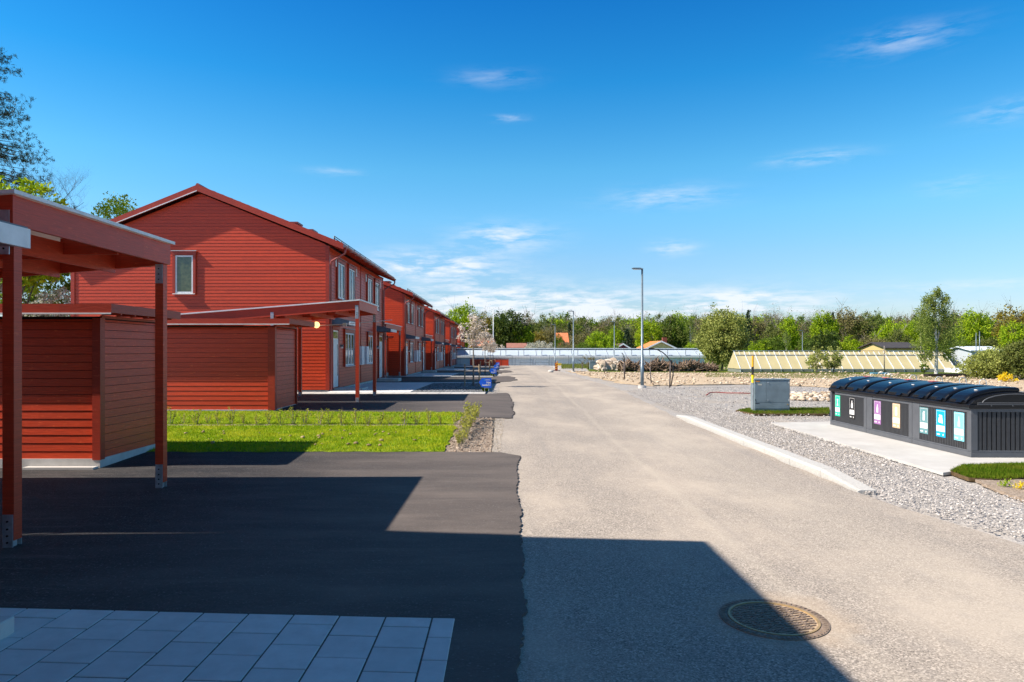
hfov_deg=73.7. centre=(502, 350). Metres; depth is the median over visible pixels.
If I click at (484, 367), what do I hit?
driveway
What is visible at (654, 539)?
road
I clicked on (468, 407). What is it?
hedge plant
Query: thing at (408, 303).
window
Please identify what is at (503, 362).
board fence
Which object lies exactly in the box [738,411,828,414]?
turf edge
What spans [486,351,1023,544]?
ground
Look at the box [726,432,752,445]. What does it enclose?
kerb stone
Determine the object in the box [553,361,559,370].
barrier post
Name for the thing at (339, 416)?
hedge plant
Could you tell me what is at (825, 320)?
leafy tree
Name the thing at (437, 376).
paving
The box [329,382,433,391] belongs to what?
paving
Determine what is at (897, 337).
leafy tree
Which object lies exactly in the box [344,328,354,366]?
window
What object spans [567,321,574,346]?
spruce tree
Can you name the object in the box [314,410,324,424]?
hedge plant
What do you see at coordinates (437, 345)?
window
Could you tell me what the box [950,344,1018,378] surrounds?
olive shrub
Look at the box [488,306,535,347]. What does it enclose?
leafy tree
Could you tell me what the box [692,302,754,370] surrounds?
willow tree
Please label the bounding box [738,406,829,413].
turf grass
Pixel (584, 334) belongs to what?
leafy tree
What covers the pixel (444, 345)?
door
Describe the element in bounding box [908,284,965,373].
birch tree
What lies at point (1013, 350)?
olive shrub
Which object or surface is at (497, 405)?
driveway
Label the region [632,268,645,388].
street lamp
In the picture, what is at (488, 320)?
leafy tree
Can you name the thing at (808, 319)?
bare tree
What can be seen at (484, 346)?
blossom tree
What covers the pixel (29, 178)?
bare tree
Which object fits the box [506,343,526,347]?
house
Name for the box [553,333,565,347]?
leafy tree
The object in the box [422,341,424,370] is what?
door
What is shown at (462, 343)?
red house
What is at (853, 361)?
greenhouse
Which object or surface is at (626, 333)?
spruce tree
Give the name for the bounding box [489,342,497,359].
blossom tree
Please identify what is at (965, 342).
leafy tree
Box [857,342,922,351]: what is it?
house
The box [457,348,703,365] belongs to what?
greenhouse
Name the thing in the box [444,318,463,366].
red house
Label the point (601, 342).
leafy tree
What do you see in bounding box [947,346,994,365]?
house
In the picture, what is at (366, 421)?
hedge plant
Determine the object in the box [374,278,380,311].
window
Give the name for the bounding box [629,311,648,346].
leafy tree
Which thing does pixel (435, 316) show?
window
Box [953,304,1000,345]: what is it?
leafy tree
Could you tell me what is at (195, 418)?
hedge plant
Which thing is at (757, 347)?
leafy tree
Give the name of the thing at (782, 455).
kerb stone
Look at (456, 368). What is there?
paving
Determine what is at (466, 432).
hedge plant
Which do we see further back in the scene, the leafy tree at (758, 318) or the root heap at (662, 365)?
the leafy tree at (758, 318)
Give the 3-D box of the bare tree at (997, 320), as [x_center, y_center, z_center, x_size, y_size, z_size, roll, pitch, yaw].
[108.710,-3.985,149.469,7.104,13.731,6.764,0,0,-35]
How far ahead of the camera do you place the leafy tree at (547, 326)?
202.01 m
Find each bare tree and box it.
[1,135,90,300]
[472,307,502,323]
[761,308,794,336]
[799,309,826,336]
[981,303,1013,338]
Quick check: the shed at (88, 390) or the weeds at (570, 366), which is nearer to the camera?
the shed at (88, 390)
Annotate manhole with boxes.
[719,599,830,640]
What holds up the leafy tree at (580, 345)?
on the meadow
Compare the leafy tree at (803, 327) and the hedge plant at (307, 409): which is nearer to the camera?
the hedge plant at (307, 409)
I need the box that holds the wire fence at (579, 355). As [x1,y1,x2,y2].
[474,355,711,364]
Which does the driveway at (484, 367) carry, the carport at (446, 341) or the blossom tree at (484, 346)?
the carport at (446, 341)
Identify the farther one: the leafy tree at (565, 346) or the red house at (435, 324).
the leafy tree at (565, 346)
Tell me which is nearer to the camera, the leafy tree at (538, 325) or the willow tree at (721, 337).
the willow tree at (721, 337)
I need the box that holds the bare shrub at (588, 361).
[581,354,593,368]
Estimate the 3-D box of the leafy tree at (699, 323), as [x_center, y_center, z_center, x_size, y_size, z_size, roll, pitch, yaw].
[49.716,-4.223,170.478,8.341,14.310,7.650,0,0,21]
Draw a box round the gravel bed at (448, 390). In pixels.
[412,383,485,393]
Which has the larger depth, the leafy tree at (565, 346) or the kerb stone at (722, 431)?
the leafy tree at (565, 346)
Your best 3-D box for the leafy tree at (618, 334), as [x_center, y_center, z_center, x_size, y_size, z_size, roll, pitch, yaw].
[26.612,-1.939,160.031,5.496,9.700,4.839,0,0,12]
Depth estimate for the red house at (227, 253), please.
29.29 m
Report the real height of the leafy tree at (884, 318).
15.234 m
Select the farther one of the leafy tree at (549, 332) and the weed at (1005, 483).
the leafy tree at (549, 332)
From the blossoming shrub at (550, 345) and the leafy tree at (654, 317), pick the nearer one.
the blossoming shrub at (550, 345)
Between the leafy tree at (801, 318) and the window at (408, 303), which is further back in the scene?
the leafy tree at (801, 318)
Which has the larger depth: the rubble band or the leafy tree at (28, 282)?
the leafy tree at (28, 282)
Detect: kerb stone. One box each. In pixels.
[676,415,693,421]
[686,417,704,425]
[698,421,720,430]
[711,427,733,437]
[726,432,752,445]
[744,439,774,452]
[764,447,801,464]
[790,457,834,476]
[820,469,875,494]
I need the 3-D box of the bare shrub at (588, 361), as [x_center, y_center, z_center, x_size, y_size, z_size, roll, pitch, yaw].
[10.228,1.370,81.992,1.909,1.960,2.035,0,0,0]
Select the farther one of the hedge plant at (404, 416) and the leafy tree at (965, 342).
the leafy tree at (965, 342)
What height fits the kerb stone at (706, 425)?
0.215 m
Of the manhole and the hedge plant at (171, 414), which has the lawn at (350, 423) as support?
the hedge plant at (171, 414)
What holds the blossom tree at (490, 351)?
on the gravel bed
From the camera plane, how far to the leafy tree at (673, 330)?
148.83 m
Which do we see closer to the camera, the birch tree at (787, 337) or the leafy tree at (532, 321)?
the birch tree at (787, 337)
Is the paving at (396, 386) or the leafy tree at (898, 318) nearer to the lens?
the paving at (396, 386)
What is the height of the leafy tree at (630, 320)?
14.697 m
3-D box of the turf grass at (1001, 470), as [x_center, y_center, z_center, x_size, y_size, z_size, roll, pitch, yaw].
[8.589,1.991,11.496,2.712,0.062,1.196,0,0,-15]
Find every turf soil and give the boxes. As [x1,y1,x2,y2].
[951,471,1021,481]
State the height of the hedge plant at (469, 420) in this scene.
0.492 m
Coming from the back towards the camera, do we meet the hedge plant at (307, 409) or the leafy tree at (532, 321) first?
the leafy tree at (532, 321)
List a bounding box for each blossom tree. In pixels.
[456,313,490,385]
[475,331,493,373]
[486,339,495,368]
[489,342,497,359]
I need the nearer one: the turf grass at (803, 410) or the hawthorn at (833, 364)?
the turf grass at (803, 410)
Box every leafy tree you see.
[0,175,69,315]
[0,273,70,315]
[91,191,139,219]
[444,297,478,346]
[466,307,492,347]
[479,310,515,344]
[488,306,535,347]
[511,324,534,347]
[514,313,537,324]
[527,312,561,341]
[533,330,548,343]
[535,314,561,342]
[535,325,555,344]
[543,320,564,346]
[546,312,571,330]
[551,311,575,327]
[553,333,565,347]
[557,338,575,347]
[559,321,580,338]
[561,309,595,332]
[568,325,599,345]
[571,313,590,344]
[572,315,599,328]
[575,341,590,347]
[583,324,620,347]
[590,313,615,347]
[599,310,626,325]
[603,315,630,345]
[608,324,625,345]
[619,313,652,337]
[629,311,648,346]
[634,317,663,347]
[645,311,671,325]
[657,304,693,347]
[658,313,683,347]
[666,307,697,334]
[684,341,702,352]
[689,308,708,343]
[736,312,751,348]
[742,302,768,351]
[744,340,770,351]
[745,310,775,340]
[749,331,789,351]
[761,310,793,342]
[770,310,801,351]
[784,310,810,351]
[790,317,812,351]
[794,315,813,338]
[796,331,817,351]
[805,332,840,351]
[808,309,839,351]
[831,299,869,351]
[837,334,866,351]
[841,307,887,349]
[856,330,887,345]
[861,311,883,337]
[870,318,903,341]
[871,313,893,322]
[881,307,906,325]
[882,321,911,342]
[887,312,903,325]
[893,307,914,330]
[900,315,923,344]
[901,312,937,343]
[921,336,948,351]
[936,305,970,345]
[943,327,967,346]
[948,336,973,347]
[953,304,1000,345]
[961,312,994,338]
[969,335,1002,351]
[990,296,1023,346]
[997,317,1023,353]
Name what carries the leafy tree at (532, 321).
on the meadow
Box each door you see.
[332,326,339,388]
[378,332,382,377]
[406,339,407,374]
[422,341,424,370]
[443,345,444,366]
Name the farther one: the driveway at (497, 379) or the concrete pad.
the driveway at (497, 379)
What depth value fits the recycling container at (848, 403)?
17.59 m
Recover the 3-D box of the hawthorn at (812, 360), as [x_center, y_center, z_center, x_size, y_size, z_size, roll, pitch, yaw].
[27.593,0.869,60.031,2.013,2.579,2.045,0,0,0]
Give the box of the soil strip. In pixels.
[170,424,456,426]
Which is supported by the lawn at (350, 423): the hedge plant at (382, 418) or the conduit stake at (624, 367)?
the hedge plant at (382, 418)
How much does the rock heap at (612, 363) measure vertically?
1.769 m
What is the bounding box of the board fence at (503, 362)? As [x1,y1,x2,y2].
[470,359,508,365]
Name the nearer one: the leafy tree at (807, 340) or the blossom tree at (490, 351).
the blossom tree at (490, 351)
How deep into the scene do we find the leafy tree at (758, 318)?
198.44 m
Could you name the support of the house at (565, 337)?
on the ground at (494, 388)
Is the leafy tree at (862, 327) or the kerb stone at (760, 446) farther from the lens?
the leafy tree at (862, 327)
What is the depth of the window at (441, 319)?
82.96 m
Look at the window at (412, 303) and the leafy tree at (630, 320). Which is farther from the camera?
the leafy tree at (630, 320)
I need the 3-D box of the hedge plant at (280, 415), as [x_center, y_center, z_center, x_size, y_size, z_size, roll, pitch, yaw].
[-5.699,1.705,17.567,0.406,0.455,0.206,0,0,-4]
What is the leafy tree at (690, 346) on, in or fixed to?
on the meadow
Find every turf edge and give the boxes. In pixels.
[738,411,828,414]
[969,478,1023,480]
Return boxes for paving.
[0,608,454,681]
[297,392,485,393]
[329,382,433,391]
[386,376,492,376]
[417,373,457,375]
[434,382,477,382]
[442,368,470,369]
[445,366,492,366]
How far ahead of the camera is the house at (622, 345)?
128.00 m
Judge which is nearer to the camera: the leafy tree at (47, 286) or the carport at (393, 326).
the leafy tree at (47, 286)
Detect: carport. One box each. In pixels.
[0,189,174,547]
[167,299,388,401]
[385,323,401,377]
[426,334,432,369]
[445,339,448,366]
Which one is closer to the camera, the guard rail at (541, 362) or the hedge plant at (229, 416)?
the hedge plant at (229, 416)
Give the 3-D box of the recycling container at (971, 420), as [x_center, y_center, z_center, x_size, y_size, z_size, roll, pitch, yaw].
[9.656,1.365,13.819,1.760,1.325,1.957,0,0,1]
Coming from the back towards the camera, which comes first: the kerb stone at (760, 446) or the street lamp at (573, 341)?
the street lamp at (573, 341)
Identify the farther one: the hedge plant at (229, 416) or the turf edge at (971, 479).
the hedge plant at (229, 416)
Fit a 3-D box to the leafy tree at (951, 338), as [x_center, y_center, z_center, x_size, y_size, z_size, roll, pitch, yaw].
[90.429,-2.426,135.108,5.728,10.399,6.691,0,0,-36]
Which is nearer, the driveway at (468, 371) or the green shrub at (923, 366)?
the green shrub at (923, 366)
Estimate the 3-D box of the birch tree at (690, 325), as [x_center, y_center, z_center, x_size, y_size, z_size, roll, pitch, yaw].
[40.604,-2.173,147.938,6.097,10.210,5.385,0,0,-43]
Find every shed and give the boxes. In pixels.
[0,304,180,467]
[138,318,314,410]
[386,336,393,375]
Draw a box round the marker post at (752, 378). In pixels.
[751,356,753,409]
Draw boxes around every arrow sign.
[479,378,490,391]
[489,368,495,373]
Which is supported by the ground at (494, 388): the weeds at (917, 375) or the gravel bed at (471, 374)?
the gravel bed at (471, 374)
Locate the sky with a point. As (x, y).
(800, 156)
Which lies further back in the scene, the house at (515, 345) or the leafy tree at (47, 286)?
the house at (515, 345)
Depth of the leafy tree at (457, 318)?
144.71 m
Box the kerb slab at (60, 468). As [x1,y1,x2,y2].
[22,466,97,469]
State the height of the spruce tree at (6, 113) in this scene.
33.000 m
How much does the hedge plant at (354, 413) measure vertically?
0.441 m
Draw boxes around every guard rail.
[519,360,533,365]
[534,360,549,365]
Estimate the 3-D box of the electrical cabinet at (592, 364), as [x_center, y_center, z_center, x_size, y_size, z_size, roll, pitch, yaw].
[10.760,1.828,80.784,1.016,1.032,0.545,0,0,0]
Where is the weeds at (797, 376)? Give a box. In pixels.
[705,373,848,378]
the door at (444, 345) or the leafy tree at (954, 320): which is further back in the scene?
the leafy tree at (954, 320)
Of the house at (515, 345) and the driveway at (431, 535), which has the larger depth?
the house at (515, 345)
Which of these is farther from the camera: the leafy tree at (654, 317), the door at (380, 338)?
the leafy tree at (654, 317)
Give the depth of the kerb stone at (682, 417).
20.21 m
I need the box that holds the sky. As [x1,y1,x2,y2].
[0,0,1023,330]
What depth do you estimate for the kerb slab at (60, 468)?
11.87 m
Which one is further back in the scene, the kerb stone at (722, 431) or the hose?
the hose
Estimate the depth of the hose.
29.93 m
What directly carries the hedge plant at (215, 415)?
on the lawn at (350, 423)
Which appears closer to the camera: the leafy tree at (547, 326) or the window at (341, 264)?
the window at (341, 264)
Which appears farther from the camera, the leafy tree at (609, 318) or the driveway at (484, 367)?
the leafy tree at (609, 318)
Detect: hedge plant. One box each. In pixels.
[167,407,177,422]
[188,409,201,423]
[213,410,223,422]
[224,408,235,422]
[263,410,271,423]
[274,408,288,423]
[285,407,298,422]
[298,407,311,422]
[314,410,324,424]
[320,408,333,423]
[337,409,346,424]
[350,408,361,423]
[363,413,373,422]
[376,412,385,422]
[399,409,410,424]
[410,413,421,423]
[426,409,431,421]
[451,410,459,424]
[453,430,467,445]
[456,419,469,436]
[456,433,462,446]
[459,406,478,423]
[461,424,469,440]
[463,401,477,415]
[463,414,473,432]
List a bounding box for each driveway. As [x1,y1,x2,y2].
[0,452,527,681]
[275,393,514,419]
[376,376,517,382]
[436,370,511,372]
[454,367,509,368]
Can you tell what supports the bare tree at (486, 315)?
on the meadow
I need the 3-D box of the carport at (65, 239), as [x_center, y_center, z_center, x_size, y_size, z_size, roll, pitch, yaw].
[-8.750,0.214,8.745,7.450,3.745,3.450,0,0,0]
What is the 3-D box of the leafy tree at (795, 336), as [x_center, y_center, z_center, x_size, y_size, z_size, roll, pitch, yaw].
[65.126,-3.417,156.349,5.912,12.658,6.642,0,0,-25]
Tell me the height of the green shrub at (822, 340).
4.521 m
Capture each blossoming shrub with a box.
[23,280,70,315]
[524,337,547,347]
[542,342,554,347]
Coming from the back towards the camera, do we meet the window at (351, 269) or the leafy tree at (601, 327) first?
the leafy tree at (601, 327)
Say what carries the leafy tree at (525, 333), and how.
on the meadow
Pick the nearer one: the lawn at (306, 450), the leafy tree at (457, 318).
the lawn at (306, 450)
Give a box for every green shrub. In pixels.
[807,329,841,351]
[919,363,929,372]
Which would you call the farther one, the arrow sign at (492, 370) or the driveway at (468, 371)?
the driveway at (468, 371)
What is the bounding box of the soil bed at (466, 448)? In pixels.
[445,417,492,451]
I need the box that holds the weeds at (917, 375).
[751,371,970,380]
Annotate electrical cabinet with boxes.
[589,361,596,368]
[750,378,790,410]
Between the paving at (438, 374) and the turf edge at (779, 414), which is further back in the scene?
the paving at (438, 374)
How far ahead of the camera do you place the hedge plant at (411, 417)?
17.60 m
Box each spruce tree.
[0,47,75,208]
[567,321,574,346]
[620,328,635,347]
[745,310,754,351]
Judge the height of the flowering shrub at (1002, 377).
0.758 m
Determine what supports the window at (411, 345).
in the red house at (404, 309)
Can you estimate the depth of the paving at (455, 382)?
38.54 m
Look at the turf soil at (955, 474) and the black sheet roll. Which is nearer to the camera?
the turf soil at (955, 474)
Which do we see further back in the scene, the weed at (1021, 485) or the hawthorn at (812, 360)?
the hawthorn at (812, 360)
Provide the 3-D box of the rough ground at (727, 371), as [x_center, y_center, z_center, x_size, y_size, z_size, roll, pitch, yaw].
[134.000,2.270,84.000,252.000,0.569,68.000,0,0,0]
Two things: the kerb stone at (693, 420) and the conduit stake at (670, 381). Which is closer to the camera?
the kerb stone at (693, 420)
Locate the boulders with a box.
[724,368,969,377]
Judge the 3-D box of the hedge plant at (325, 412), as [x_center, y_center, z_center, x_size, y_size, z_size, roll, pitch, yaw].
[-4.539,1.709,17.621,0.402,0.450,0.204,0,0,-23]
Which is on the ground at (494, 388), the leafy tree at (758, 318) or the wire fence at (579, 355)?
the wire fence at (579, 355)
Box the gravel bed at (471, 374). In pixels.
[453,373,490,375]
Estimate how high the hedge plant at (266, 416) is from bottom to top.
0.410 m
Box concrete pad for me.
[771,421,1023,475]
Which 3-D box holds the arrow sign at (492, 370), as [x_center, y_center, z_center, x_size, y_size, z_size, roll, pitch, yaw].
[-0.746,1.697,51.086,0.532,0.686,0.031,0,0,0]
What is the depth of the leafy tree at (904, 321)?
169.88 m
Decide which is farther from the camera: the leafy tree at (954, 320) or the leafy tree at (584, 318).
the leafy tree at (584, 318)
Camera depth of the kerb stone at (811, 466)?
11.68 m
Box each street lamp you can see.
[569,311,574,371]
[610,321,614,357]
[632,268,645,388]
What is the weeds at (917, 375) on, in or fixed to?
on the rough ground at (727, 371)
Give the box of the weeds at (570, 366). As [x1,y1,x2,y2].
[561,363,587,368]
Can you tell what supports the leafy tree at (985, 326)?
on the meadow
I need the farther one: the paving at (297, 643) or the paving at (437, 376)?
the paving at (437, 376)
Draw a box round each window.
[171,250,196,293]
[336,258,345,299]
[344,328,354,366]
[348,263,356,299]
[367,274,372,302]
[367,331,372,363]
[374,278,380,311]
[407,299,409,323]
[409,340,413,362]
[411,301,413,324]
[418,305,420,326]
[418,341,421,361]
[421,307,423,327]
[435,316,437,333]
[437,317,438,333]
[437,345,438,360]
[441,319,442,334]
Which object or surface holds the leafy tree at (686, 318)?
on the meadow
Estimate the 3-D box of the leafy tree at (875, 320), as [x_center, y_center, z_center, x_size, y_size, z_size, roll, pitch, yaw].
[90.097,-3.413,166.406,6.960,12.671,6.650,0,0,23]
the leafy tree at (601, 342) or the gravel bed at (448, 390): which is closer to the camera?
the gravel bed at (448, 390)
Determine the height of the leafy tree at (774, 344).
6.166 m
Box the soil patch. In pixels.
[975,479,1023,501]
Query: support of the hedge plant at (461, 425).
on the soil bed at (466, 448)
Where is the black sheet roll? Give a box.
[923,374,972,376]
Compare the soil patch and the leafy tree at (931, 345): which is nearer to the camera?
the soil patch
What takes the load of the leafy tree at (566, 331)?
on the meadow
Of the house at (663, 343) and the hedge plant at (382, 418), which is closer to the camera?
the hedge plant at (382, 418)
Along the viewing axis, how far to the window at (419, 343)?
61.67 m
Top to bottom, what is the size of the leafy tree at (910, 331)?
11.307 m
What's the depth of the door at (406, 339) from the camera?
52.86 m
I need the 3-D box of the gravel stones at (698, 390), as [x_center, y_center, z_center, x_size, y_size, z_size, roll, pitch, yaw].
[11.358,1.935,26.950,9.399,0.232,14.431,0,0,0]
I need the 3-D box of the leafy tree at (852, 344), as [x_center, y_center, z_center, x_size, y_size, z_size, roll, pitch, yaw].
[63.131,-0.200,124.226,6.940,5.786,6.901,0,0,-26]
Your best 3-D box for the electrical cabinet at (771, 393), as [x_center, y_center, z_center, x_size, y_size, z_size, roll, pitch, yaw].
[8.799,1.527,22.472,1.192,1.177,0.390,0,0,0]
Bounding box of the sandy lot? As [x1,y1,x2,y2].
[568,371,1023,390]
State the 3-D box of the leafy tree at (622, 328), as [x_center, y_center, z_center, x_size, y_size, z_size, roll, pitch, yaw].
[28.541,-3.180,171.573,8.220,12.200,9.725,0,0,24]
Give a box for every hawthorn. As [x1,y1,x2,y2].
[804,346,829,372]
[822,346,843,373]
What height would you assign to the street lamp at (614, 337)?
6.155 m
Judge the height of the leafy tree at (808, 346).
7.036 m
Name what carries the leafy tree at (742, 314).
on the meadow
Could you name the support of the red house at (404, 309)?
on the ground at (494, 388)
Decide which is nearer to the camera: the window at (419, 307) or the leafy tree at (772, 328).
the window at (419, 307)
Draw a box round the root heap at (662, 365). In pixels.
[616,355,720,371]
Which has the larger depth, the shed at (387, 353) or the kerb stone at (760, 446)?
the shed at (387, 353)
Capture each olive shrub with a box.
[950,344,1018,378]
[996,337,1023,379]
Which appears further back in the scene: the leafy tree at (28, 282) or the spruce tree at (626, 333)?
the spruce tree at (626, 333)
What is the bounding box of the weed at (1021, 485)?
[1012,481,1023,488]
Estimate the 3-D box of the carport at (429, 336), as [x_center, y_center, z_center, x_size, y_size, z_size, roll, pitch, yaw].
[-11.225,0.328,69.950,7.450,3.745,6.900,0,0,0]
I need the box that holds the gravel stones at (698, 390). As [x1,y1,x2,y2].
[654,387,829,420]
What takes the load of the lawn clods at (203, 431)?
on the lawn at (306, 450)
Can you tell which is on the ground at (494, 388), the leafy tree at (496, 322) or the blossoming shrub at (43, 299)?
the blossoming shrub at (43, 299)
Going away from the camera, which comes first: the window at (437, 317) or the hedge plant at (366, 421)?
the hedge plant at (366, 421)
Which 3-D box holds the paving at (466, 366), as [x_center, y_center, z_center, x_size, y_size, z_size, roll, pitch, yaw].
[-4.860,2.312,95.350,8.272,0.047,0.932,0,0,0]
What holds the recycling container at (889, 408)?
on the concrete pad
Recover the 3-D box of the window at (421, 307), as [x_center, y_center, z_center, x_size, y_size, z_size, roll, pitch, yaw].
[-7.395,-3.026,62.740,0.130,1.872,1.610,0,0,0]
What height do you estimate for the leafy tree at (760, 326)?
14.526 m
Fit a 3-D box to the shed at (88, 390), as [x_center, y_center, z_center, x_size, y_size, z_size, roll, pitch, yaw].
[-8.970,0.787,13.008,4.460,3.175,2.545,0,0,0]
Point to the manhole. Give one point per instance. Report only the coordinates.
(773, 619)
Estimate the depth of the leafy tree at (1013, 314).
120.76 m
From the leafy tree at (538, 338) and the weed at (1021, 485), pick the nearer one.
the weed at (1021, 485)
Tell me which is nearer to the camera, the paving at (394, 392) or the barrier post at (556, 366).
the paving at (394, 392)
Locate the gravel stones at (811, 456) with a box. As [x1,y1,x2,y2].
[627,388,1023,538]
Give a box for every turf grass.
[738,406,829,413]
[949,461,1023,478]
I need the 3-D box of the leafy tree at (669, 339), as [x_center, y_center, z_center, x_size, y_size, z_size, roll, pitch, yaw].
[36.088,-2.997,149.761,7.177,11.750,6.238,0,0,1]
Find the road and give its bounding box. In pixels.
[492,366,1023,681]
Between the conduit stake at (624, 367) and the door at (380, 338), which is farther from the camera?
the conduit stake at (624, 367)
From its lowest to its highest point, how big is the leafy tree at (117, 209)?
12.783 m
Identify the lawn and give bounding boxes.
[147,425,455,451]
[167,411,463,424]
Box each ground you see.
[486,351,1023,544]
[587,365,968,374]
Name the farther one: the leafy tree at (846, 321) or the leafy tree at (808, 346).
the leafy tree at (846, 321)
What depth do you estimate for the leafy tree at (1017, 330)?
111.94 m
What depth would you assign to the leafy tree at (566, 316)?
215.31 m
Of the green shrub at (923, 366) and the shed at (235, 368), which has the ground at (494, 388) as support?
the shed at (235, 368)
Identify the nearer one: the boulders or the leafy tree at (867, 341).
the boulders
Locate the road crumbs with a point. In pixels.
(498, 433)
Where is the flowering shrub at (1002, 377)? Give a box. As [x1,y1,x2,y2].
[996,371,1018,381]
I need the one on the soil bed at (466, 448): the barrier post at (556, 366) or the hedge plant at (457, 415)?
the hedge plant at (457, 415)
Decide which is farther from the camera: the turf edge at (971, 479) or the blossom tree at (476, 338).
the blossom tree at (476, 338)
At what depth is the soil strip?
17.58 m
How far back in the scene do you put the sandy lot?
44.67 m
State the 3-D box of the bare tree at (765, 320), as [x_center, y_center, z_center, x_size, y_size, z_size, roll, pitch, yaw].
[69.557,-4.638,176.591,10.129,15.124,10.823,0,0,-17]
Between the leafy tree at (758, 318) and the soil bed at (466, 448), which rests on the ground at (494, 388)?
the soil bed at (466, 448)
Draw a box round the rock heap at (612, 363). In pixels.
[593,357,619,370]
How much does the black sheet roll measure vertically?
0.220 m
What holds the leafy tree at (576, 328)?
on the meadow
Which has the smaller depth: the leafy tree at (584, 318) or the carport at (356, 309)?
the carport at (356, 309)
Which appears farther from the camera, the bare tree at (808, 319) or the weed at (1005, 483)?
the bare tree at (808, 319)
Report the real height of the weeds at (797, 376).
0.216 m
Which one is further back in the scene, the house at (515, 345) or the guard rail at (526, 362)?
the house at (515, 345)
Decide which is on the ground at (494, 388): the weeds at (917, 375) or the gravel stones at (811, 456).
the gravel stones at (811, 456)
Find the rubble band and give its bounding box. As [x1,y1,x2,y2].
[790,391,829,401]
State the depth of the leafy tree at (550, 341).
173.98 m
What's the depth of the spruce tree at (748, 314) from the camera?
164.73 m
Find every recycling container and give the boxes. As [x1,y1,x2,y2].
[829,376,898,432]
[865,379,951,442]
[910,383,1023,457]
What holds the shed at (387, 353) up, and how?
on the ground at (494, 388)
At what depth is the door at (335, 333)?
30.20 m
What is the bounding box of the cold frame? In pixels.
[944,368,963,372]
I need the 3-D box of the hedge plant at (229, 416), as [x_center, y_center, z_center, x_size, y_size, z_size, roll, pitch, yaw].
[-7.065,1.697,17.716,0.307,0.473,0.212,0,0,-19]
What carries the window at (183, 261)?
in the red house at (227, 253)
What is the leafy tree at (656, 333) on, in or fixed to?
on the meadow
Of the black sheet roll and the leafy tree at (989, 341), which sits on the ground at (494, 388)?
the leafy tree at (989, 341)
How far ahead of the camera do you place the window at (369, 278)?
38.09 m
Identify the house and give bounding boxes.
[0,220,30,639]
[71,183,400,390]
[382,277,436,375]
[421,303,453,369]
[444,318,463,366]
[457,326,468,347]
[472,337,492,347]
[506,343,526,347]
[555,333,568,344]
[615,343,629,347]
[637,337,675,347]
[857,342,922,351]
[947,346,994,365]
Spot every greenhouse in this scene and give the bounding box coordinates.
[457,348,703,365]
[727,350,955,371]
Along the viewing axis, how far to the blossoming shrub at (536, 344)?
128.77 m
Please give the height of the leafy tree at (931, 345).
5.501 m
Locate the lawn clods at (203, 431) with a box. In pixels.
[184,429,429,445]
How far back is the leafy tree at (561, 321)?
205.74 m
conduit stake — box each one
[622,353,625,378]
[649,348,673,387]
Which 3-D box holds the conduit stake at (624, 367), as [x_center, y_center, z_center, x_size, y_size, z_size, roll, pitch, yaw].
[7.975,1.093,45.167,0.281,1.875,0.138,0,0,0]
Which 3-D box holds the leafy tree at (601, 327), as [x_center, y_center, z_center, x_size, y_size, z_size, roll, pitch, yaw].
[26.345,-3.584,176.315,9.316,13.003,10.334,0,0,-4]
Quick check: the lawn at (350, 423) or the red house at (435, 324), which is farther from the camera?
the red house at (435, 324)
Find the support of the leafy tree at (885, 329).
on the meadow
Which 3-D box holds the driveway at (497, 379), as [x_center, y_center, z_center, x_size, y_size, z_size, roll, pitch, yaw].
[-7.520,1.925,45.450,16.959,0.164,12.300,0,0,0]
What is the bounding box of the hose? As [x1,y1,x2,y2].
[706,392,750,395]
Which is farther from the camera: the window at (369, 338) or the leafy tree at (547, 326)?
the leafy tree at (547, 326)
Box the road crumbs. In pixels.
[492,418,504,451]
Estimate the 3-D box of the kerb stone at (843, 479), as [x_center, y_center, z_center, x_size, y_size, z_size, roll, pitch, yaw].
[5.289,2.042,10.502,0.260,0.215,1.224,0,0,1]
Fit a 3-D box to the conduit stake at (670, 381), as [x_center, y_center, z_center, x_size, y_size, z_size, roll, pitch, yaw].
[7.905,0.919,34.120,1.245,2.067,0.123,0,0,0]
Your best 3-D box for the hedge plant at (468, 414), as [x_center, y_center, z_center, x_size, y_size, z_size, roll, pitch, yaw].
[-0.815,1.667,16.842,0.525,0.588,0.266,0,0,-12]
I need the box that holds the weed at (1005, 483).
[997,478,1012,486]
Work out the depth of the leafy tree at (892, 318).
209.69 m
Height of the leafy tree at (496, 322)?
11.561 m
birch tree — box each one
[676,317,697,346]
[781,331,792,351]
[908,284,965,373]
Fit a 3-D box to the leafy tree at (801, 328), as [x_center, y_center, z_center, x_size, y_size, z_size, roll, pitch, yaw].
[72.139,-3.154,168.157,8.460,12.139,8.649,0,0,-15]
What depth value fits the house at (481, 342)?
139.62 m

